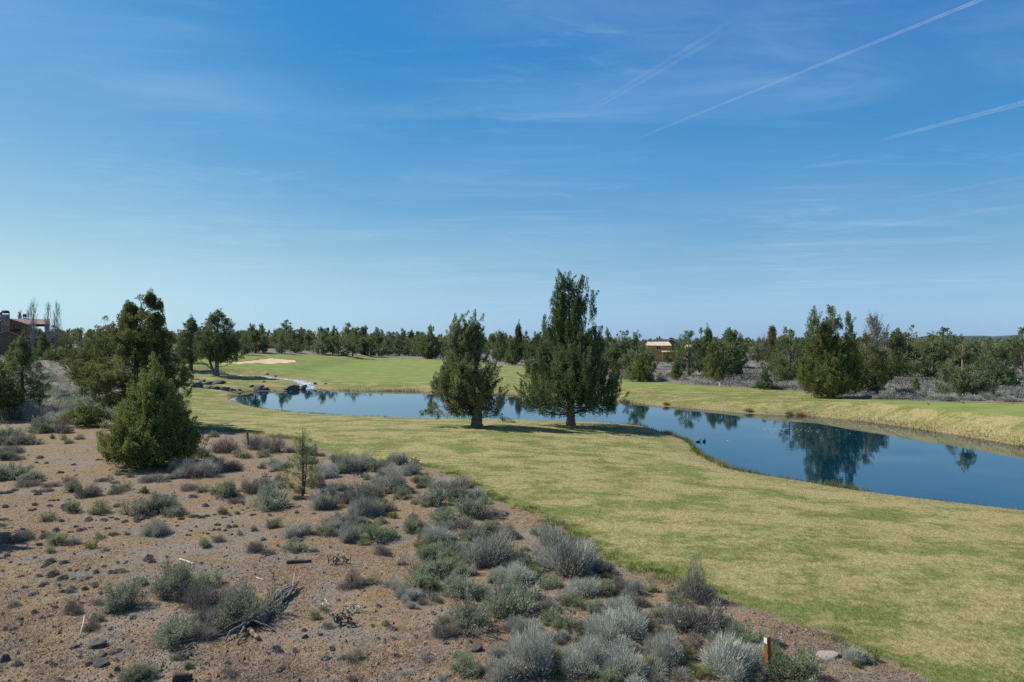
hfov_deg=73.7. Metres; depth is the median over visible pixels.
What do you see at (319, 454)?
dead shrub
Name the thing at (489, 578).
rabbitbrush
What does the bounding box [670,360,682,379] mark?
juniper tree
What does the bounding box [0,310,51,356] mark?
tiled house
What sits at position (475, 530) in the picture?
sagebrush
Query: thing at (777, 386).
rabbitbrush
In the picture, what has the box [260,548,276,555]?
dead shrub
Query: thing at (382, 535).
sagebrush
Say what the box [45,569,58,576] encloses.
bunchgrass tuft
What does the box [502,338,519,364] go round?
juniper tree
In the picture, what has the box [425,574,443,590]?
sagebrush
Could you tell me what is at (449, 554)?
sagebrush
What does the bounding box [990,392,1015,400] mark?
sagebrush
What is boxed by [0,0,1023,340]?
sky
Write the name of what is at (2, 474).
sagebrush
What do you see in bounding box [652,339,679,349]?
shingled house
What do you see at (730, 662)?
rabbitbrush
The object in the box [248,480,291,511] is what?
sagebrush
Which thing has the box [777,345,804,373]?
juniper tree
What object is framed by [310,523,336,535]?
sagebrush
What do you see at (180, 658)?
dead shrub
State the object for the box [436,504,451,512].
dead shrub
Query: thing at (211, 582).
sagebrush
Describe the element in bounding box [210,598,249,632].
dead shrub
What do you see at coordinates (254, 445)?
dead shrub
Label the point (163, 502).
sagebrush
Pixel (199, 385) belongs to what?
shore rock
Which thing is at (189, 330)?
juniper tree
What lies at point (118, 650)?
bunchgrass tuft
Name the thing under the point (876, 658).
green shrub
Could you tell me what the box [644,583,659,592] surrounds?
sagebrush
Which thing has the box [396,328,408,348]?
juniper tree
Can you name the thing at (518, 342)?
juniper tree
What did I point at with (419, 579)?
sagebrush
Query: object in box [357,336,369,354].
juniper tree
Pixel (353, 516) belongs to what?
rabbitbrush
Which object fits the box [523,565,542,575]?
green shrub
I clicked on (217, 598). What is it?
dead shrub
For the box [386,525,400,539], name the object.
sagebrush
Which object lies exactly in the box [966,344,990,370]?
juniper tree
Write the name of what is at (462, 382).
juniper tree
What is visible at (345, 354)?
juniper tree
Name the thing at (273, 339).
juniper tree
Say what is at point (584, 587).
shrub
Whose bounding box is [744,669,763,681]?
sagebrush
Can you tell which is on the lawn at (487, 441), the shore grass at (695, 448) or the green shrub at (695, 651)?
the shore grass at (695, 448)
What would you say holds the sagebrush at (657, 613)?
on the ground at (80, 453)
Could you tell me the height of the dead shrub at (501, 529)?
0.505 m
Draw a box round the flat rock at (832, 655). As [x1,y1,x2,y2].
[816,650,839,659]
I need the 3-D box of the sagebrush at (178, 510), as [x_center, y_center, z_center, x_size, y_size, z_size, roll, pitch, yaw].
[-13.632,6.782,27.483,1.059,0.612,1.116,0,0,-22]
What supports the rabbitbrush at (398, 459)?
on the ground at (80, 453)
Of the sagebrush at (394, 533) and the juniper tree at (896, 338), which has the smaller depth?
the sagebrush at (394, 533)
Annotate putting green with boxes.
[188,353,1023,417]
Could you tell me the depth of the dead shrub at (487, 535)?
23.93 m
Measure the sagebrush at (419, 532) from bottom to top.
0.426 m
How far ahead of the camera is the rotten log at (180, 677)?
13.87 m
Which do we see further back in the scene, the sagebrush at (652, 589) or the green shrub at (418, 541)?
the green shrub at (418, 541)
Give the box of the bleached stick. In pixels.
[179,558,194,564]
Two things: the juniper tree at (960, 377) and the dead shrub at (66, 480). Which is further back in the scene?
the juniper tree at (960, 377)
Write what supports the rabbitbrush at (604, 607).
on the ground at (80, 453)
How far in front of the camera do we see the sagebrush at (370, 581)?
19.52 m
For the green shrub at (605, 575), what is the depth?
19.92 m
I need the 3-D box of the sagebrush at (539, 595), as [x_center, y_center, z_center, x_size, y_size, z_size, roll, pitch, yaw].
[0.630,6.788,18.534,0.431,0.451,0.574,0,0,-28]
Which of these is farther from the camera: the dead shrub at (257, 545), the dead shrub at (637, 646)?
the dead shrub at (257, 545)
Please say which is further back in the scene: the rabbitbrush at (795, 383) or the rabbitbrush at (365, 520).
the rabbitbrush at (795, 383)
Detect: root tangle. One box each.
[176,642,196,658]
[327,605,354,625]
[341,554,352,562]
[346,602,366,612]
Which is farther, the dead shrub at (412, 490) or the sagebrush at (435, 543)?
the dead shrub at (412, 490)
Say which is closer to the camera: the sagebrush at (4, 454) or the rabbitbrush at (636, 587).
the rabbitbrush at (636, 587)
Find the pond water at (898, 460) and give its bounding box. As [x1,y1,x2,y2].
[229,389,1023,509]
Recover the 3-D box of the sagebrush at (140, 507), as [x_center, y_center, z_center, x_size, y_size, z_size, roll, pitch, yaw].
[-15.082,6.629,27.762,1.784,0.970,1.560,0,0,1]
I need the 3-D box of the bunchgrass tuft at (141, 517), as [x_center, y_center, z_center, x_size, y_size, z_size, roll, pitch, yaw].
[-14.630,6.902,26.840,0.506,0.245,0.643,0,0,-6]
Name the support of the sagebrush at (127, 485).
on the ground at (80, 453)
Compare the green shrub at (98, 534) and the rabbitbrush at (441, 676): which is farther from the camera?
the green shrub at (98, 534)
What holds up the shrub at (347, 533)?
on the ground at (80, 453)
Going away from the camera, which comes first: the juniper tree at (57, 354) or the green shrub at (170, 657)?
the green shrub at (170, 657)
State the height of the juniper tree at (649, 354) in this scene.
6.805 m
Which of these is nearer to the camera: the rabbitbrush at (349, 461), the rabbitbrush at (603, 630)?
the rabbitbrush at (603, 630)
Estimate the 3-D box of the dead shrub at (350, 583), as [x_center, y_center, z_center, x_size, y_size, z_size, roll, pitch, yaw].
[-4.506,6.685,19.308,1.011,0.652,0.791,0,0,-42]
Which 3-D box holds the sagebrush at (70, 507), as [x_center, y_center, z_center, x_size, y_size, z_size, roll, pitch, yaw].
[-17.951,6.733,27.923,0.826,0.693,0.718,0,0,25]
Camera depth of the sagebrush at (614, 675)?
13.93 m
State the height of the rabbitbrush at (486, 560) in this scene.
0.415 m
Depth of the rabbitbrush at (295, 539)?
23.62 m
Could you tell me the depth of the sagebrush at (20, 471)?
34.99 m
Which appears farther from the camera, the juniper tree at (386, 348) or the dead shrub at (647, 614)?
the juniper tree at (386, 348)
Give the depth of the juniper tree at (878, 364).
89.97 m
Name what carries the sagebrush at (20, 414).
on the ground at (80, 453)
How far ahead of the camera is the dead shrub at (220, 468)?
36.49 m
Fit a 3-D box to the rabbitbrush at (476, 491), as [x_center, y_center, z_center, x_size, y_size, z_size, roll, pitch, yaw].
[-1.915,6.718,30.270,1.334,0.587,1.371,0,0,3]
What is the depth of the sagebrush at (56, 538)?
23.61 m
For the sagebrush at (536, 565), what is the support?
on the ground at (80, 453)
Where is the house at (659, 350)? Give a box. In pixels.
[646,342,691,361]
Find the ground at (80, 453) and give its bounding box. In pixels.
[0,343,1023,681]
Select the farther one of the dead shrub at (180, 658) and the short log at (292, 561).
the short log at (292, 561)
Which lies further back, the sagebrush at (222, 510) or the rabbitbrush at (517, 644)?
the sagebrush at (222, 510)
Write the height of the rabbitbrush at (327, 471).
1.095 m
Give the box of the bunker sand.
[233,357,294,363]
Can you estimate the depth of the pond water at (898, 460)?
51.28 m
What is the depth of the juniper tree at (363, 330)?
284.40 m
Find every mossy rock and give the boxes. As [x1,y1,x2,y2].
[0,654,9,662]
[70,644,79,648]
[88,638,106,648]
[92,657,109,667]
[95,652,107,657]
[468,642,482,651]
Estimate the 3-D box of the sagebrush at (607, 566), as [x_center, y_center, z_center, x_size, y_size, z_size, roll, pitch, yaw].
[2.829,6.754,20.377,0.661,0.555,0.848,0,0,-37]
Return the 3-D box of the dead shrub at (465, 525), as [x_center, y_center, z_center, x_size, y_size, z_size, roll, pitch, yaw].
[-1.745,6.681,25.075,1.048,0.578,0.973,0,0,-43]
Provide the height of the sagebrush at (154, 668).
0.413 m
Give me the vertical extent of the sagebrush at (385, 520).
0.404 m
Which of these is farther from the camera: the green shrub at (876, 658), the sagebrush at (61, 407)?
the sagebrush at (61, 407)
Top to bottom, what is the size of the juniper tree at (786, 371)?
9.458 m
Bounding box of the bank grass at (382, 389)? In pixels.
[223,387,1023,446]
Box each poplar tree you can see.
[27,300,37,352]
[42,302,53,343]
[52,300,62,351]
[758,332,767,360]
[766,325,776,357]
[862,310,886,374]
[877,323,892,354]
[887,330,907,368]
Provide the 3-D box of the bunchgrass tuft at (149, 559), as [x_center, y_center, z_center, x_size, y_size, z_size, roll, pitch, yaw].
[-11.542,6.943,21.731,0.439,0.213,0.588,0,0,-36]
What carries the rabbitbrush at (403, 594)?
on the ground at (80, 453)
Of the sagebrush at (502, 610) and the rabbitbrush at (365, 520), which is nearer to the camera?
the sagebrush at (502, 610)
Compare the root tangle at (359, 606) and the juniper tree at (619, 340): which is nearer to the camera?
the root tangle at (359, 606)
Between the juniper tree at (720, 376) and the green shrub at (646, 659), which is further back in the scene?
the juniper tree at (720, 376)
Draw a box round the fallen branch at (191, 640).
[169,633,225,645]
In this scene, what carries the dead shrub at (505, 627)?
on the ground at (80, 453)
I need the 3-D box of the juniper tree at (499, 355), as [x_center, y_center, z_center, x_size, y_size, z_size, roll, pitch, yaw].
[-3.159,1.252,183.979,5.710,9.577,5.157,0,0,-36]
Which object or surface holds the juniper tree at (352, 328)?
on the ground at (80, 453)
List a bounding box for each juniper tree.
[0,359,28,416]
[2,331,55,408]
[3,342,19,361]
[32,331,51,359]
[42,343,64,361]
[51,324,61,349]
[54,332,79,356]
[58,327,100,378]
[64,287,195,416]
[75,336,104,361]
[96,351,209,471]
[97,335,108,356]
[172,314,207,370]
[191,307,247,375]
[239,331,251,354]
[246,329,267,352]
[247,323,257,334]
[256,327,270,343]
[258,323,265,336]
[259,334,268,351]
[269,330,278,343]
[274,331,289,352]
[276,319,299,344]
[277,331,297,348]
[287,342,302,352]
[293,329,308,345]
[294,337,303,347]
[299,333,317,350]
[303,329,316,344]
[310,331,332,353]
[317,326,330,342]
[326,334,340,354]
[327,325,338,343]
[328,344,347,352]
[335,351,349,355]
[339,322,350,345]
[342,326,360,347]
[342,334,362,356]
[347,326,368,349]
[357,325,371,347]
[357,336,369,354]
[362,335,380,355]
[372,327,382,347]
[373,335,388,355]
[380,337,393,354]
[382,331,396,348]
[387,334,407,355]
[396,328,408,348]
[398,338,416,355]
[402,330,416,349]
[408,337,421,355]
[416,324,442,358]
[416,336,425,356]
[418,326,442,358]
[419,309,515,426]
[434,339,453,357]
[482,333,501,353]
[490,330,507,361]
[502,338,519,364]
[513,268,629,425]
[513,319,523,361]
[520,330,534,359]
[527,331,542,358]
[601,327,614,367]
[606,337,622,369]
[611,362,620,372]
[616,330,635,367]
[616,331,629,354]
[617,329,658,374]
[622,352,655,380]
[635,343,654,367]
[664,351,671,363]
[668,330,708,375]
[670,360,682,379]
[690,340,706,371]
[691,327,704,362]
[702,322,713,358]
[702,338,725,377]
[702,341,745,375]
[713,367,723,380]
[718,328,747,375]
[722,327,749,364]
[746,337,766,361]
[755,366,776,388]
[760,334,803,372]
[760,339,769,357]
[769,326,793,363]
[770,329,803,381]
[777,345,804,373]
[794,304,870,397]
[796,335,829,382]
[798,340,810,354]
[846,333,892,391]
[868,340,904,379]
[878,330,906,357]
[881,327,919,375]
[889,325,927,371]
[904,331,956,376]
[910,334,954,378]
[910,377,920,389]
[918,335,941,359]
[925,327,951,345]
[933,338,998,397]
[940,336,986,371]
[942,341,956,362]
[945,334,963,363]
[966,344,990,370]
[968,337,1023,387]
[972,337,992,351]
[980,342,1016,372]
[1007,327,1023,373]
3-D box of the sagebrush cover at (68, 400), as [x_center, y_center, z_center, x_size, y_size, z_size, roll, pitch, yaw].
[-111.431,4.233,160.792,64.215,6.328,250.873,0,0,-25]
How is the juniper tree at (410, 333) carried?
on the ground at (80, 453)
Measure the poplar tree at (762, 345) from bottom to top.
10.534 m
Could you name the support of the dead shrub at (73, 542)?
on the ground at (80, 453)
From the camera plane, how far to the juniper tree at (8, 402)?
60.77 m
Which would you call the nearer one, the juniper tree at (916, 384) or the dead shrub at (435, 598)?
the dead shrub at (435, 598)
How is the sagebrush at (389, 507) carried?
on the ground at (80, 453)
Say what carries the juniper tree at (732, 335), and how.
on the ground at (80, 453)
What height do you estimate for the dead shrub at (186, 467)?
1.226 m
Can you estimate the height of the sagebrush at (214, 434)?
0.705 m
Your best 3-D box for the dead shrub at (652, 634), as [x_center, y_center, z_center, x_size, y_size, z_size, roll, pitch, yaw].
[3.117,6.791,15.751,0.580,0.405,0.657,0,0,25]
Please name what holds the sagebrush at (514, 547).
on the ground at (80, 453)
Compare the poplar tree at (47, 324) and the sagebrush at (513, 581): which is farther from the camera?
the poplar tree at (47, 324)
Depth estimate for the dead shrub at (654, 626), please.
16.33 m
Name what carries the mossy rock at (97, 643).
on the ground at (80, 453)
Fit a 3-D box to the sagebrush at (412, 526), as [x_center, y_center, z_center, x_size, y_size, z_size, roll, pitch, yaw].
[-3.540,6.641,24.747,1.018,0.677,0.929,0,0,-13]
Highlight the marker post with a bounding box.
[764,635,771,674]
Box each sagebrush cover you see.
[0,346,181,419]
[272,344,1023,401]
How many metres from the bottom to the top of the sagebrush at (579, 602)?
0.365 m
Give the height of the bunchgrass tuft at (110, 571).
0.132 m
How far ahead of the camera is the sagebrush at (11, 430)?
50.18 m
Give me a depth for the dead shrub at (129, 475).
35.06 m
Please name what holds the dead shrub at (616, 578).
on the ground at (80, 453)
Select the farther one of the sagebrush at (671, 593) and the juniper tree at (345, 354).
the juniper tree at (345, 354)
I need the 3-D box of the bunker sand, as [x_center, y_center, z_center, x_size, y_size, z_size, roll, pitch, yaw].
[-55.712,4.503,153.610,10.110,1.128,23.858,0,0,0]
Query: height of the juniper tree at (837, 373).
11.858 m
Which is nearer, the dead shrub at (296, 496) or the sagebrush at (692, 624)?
the sagebrush at (692, 624)
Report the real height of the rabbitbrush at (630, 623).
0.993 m
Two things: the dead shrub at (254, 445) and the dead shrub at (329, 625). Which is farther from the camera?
the dead shrub at (254, 445)
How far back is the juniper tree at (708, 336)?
171.82 m
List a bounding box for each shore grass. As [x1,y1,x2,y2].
[231,400,513,418]
[596,421,1021,509]
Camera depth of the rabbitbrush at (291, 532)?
24.05 m
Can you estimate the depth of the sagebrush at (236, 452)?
41.16 m
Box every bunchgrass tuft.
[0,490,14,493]
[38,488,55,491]
[38,581,48,586]
[44,557,56,564]
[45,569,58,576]
[57,575,68,580]
[59,560,68,564]
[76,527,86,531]
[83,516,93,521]
[90,581,98,587]
[107,569,117,573]
[109,648,122,655]
[113,666,120,671]
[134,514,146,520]
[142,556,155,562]
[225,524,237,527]
[271,645,282,652]
[275,664,286,672]
[291,647,297,652]
[321,654,329,660]
[386,625,397,630]
[392,653,400,657]
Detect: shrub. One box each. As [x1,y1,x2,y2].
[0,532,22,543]
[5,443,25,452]
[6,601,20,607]
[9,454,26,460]
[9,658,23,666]
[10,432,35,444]
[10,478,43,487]
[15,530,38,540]
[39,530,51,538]
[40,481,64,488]
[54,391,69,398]
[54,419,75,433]
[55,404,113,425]
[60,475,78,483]
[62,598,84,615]
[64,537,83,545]
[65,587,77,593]
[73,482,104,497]
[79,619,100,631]
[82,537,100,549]
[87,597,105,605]
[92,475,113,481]
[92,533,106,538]
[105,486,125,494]
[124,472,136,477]
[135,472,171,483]
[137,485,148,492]
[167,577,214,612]
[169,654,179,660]
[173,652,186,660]
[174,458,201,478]
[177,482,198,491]
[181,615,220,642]
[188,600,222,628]
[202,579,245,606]
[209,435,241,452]
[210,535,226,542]
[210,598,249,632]
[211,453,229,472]
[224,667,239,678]
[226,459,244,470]
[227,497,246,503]
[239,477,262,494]
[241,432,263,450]
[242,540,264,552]
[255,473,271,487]
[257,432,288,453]
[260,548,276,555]
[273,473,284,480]
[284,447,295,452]
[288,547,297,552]
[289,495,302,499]
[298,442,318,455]
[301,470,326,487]
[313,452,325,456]
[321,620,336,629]
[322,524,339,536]
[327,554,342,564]
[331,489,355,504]
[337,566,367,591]
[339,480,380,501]
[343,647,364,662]
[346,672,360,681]
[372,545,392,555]
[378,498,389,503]
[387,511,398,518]
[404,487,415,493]
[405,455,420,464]
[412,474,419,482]
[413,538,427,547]
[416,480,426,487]
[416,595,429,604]
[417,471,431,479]
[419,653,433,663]
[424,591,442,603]
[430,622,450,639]
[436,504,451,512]
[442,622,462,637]
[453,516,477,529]
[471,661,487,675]
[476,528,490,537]
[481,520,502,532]
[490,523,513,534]
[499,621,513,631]
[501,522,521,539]
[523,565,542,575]
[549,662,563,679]
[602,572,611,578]
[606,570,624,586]
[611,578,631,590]
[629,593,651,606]
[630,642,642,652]
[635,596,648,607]
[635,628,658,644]
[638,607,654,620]
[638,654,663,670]
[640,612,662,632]
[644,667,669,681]
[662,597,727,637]
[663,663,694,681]
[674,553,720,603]
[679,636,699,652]
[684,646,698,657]
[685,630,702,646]
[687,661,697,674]
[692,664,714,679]
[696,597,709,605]
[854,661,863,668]
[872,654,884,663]
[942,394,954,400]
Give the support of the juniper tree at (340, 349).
on the ground at (80, 453)
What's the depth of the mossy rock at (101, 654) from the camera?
15.06 m
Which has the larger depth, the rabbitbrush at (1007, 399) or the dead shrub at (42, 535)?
the rabbitbrush at (1007, 399)
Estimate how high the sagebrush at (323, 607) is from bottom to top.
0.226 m
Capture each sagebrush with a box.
[0,401,23,419]
[0,428,8,435]
[0,431,25,445]
[0,448,15,459]
[0,457,29,479]
[1,424,27,435]
[3,462,31,479]
[4,406,34,419]
[14,469,45,482]
[22,414,62,433]
[23,436,45,444]
[36,508,57,521]
[38,402,63,409]
[39,372,57,377]
[44,531,69,544]
[44,544,56,553]
[55,389,80,398]
[60,403,79,424]
[61,476,82,491]
[63,438,73,443]
[63,499,82,512]
[73,434,85,439]
[86,499,113,514]
[89,612,105,620]
[100,574,149,613]
[107,478,133,490]
[113,661,154,681]
[114,471,125,475]
[115,491,160,515]
[132,659,160,678]
[137,576,149,585]
[146,489,179,512]
[150,556,199,601]
[150,611,201,650]
[158,500,186,516]
[182,661,199,668]
[189,568,225,590]
[194,446,213,456]
[195,483,211,492]
[197,537,212,548]
[206,578,288,631]
[208,430,219,437]
[210,486,217,494]
[214,479,241,498]
[216,506,229,514]
[231,449,241,456]
[238,451,254,458]
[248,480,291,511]
[255,448,271,457]
[256,462,266,468]
[264,518,283,527]
[267,456,280,464]
[280,538,306,551]
[293,488,306,493]
[307,610,321,619]
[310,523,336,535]
[318,603,330,611]
[320,492,343,509]
[330,451,340,462]
[335,464,349,473]
[345,451,357,459]
[356,538,367,544]
[358,519,392,544]
[358,520,372,531]
[361,473,370,479]
[365,457,387,471]
[365,572,379,585]
[370,481,385,496]
[372,517,385,524]
[378,515,387,522]
[380,500,397,511]
[381,487,391,493]
[381,619,387,625]
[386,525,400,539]
[391,484,412,499]
[399,566,443,590]
[401,516,427,532]
[406,551,450,576]
[413,485,452,506]
[415,525,426,538]
[415,541,443,558]
[416,563,440,577]
[418,548,435,559]
[420,476,429,482]
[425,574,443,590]
[428,504,459,525]
[428,539,444,550]
[435,530,474,557]
[437,546,463,561]
[437,614,450,624]
[438,572,479,598]
[443,481,475,502]
[444,555,463,569]
[445,583,497,636]
[447,647,482,678]
[451,491,496,518]
[452,649,462,658]
[453,560,470,575]
[459,523,490,540]
[464,580,493,599]
[478,519,495,531]
[480,493,492,504]
[480,572,542,620]
[483,588,510,619]
[500,555,514,569]
[503,576,523,589]
[505,543,522,553]
[510,548,541,567]
[521,545,531,550]
[522,562,545,578]
[523,622,541,639]
[529,583,542,599]
[530,526,540,535]
[531,559,546,571]
[534,574,557,588]
[538,524,555,545]
[540,605,562,625]
[546,644,563,663]
[548,605,581,632]
[551,575,563,588]
[558,592,577,606]
[569,595,586,609]
[575,623,587,635]
[585,569,597,578]
[585,597,604,613]
[592,666,612,681]
[593,557,616,574]
[594,577,615,594]
[598,667,625,681]
[643,644,670,668]
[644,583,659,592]
[648,602,667,621]
[655,375,666,380]
[664,582,685,600]
[664,653,687,669]
[670,594,691,606]
[675,657,688,667]
[681,648,699,662]
[690,618,702,631]
[696,663,718,679]
[705,628,728,646]
[713,609,734,627]
[725,616,756,639]
[729,628,751,642]
[738,629,774,645]
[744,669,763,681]
[747,662,766,679]
[758,647,830,681]
[761,643,789,659]
[772,656,803,677]
[943,396,959,400]
[963,387,983,395]
[990,391,1003,395]
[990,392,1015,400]
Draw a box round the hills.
[366,335,1023,341]
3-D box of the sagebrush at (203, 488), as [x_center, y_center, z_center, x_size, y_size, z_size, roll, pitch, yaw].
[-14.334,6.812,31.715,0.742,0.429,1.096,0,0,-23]
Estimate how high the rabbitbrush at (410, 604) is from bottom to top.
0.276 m
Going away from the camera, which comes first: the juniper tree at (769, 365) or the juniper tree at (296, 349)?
the juniper tree at (769, 365)
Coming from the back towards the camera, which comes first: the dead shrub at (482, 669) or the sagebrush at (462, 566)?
the sagebrush at (462, 566)
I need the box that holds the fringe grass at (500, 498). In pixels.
[195,427,931,681]
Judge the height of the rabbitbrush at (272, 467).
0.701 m
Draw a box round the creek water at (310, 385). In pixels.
[194,372,320,388]
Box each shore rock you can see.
[192,382,202,387]
[203,381,212,384]
[212,380,224,383]
[253,385,263,389]
[287,385,298,389]
[298,384,306,389]
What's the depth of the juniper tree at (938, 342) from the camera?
176.37 m
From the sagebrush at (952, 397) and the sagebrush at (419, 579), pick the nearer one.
the sagebrush at (419, 579)
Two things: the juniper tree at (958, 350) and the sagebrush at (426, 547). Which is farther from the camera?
the juniper tree at (958, 350)
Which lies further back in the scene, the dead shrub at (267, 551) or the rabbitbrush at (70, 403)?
the rabbitbrush at (70, 403)
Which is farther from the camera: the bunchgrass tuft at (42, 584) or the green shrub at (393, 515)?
the green shrub at (393, 515)
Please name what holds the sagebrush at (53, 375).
on the ground at (80, 453)
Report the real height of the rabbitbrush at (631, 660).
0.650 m
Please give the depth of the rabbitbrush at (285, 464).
37.76 m
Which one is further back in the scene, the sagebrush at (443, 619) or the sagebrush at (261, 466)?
the sagebrush at (261, 466)
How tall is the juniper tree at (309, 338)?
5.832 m
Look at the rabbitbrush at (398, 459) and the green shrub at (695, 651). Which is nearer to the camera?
the green shrub at (695, 651)
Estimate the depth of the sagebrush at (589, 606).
17.55 m
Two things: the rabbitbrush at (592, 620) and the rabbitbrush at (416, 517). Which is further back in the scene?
the rabbitbrush at (416, 517)
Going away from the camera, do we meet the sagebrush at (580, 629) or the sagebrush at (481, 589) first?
the sagebrush at (580, 629)
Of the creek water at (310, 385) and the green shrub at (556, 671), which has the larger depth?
the creek water at (310, 385)
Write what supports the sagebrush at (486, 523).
on the ground at (80, 453)
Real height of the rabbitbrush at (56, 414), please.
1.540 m
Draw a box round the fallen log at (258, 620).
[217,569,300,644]
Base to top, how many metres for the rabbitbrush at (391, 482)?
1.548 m
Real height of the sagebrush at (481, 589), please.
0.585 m
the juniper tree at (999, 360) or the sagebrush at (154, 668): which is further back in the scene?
the juniper tree at (999, 360)
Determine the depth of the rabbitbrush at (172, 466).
36.46 m
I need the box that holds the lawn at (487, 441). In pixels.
[175,353,1023,681]
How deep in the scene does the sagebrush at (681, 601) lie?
17.88 m
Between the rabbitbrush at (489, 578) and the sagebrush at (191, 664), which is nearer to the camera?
the sagebrush at (191, 664)
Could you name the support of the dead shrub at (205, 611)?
on the ground at (80, 453)
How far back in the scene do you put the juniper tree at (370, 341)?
214.74 m
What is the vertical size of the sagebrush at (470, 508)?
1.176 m
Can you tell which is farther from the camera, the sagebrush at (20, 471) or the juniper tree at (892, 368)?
the juniper tree at (892, 368)
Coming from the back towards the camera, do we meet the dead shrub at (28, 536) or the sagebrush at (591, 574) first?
the dead shrub at (28, 536)
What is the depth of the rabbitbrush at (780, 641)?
15.54 m
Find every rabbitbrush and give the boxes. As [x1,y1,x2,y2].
[20,399,57,419]
[26,409,43,420]
[44,408,67,424]
[63,402,85,410]
[78,393,103,401]
[137,519,171,536]
[166,456,193,472]
[167,468,187,478]
[190,457,220,476]
[267,459,282,471]
[270,479,286,487]
[279,522,301,539]
[282,458,292,467]
[290,536,303,541]
[297,520,314,534]
[298,454,316,463]
[306,488,330,510]
[316,458,339,478]
[319,486,335,495]
[319,511,349,527]
[323,479,346,490]
[335,453,363,472]
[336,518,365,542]
[345,510,367,525]
[347,449,373,471]
[347,497,363,513]
[347,518,369,524]
[352,492,386,517]
[373,464,410,492]
[375,468,387,477]
[380,462,396,472]
[383,570,404,589]
[386,450,409,464]
[393,585,423,602]
[396,557,406,565]
[398,461,420,476]
[400,667,413,674]
[403,512,429,528]
[405,598,419,607]
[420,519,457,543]
[426,474,449,491]
[434,519,454,529]
[436,670,450,681]
[447,474,473,488]
[449,559,477,575]
[458,528,473,537]
[459,526,515,568]
[464,485,483,499]
[483,555,498,567]
[483,638,538,681]
[483,648,520,681]
[486,560,538,584]
[486,569,501,582]
[486,642,504,657]
[491,508,508,515]
[496,574,506,583]
[502,616,555,680]
[503,614,541,636]
[530,517,602,578]
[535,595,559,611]
[545,626,569,644]
[557,643,605,680]
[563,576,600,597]
[571,633,626,673]
[580,606,640,652]
[583,611,611,642]
[596,603,610,613]
[600,601,648,640]
[600,639,668,681]
[605,592,636,616]
[618,623,644,642]
[620,577,645,597]
[634,662,664,681]
[642,634,661,653]
[648,628,684,668]
[655,622,677,640]
[656,647,683,670]
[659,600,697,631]
[694,620,714,634]
[697,628,764,681]
[749,638,772,659]
[756,628,784,645]
[770,383,783,388]
[785,379,799,386]
[843,646,872,664]
[871,393,886,398]
[878,388,895,393]
[926,388,942,399]
[937,392,957,400]
[965,394,986,400]
[978,391,994,399]
[996,395,1023,401]
[1014,386,1023,391]
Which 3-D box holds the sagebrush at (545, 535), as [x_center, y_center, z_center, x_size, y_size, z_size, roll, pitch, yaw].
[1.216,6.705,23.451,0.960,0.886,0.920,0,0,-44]
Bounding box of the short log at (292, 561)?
[286,559,310,563]
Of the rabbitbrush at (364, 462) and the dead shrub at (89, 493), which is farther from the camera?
the rabbitbrush at (364, 462)
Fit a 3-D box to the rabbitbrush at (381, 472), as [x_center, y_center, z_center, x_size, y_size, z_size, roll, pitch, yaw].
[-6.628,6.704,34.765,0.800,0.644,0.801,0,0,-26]
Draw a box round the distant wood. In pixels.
[61,327,1023,353]
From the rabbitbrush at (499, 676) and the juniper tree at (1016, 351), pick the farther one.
the juniper tree at (1016, 351)
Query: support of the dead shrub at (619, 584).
on the ground at (80, 453)
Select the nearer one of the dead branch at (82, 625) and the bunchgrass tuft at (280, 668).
the bunchgrass tuft at (280, 668)
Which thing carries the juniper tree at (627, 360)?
on the ground at (80, 453)
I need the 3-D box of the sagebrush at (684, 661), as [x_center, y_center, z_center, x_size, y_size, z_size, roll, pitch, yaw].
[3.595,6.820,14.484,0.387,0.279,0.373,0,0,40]
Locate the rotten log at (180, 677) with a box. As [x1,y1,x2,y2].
[172,672,192,681]
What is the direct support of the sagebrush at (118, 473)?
on the ground at (80, 453)
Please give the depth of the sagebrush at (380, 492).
30.68 m
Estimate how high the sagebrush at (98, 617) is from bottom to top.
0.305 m
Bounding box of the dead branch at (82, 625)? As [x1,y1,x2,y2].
[79,615,87,637]
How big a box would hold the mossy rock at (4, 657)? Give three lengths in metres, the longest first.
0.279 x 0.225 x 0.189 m
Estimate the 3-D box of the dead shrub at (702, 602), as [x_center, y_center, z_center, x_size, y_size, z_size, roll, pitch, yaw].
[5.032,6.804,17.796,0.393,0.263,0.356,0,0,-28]
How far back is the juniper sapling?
30.53 m
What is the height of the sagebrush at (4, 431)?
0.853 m
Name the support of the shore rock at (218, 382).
on the lawn at (487, 441)
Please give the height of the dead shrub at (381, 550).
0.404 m
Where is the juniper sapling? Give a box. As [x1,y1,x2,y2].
[276,427,324,495]
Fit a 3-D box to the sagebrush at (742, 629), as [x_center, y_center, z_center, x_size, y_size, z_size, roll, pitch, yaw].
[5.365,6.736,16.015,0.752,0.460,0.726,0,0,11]

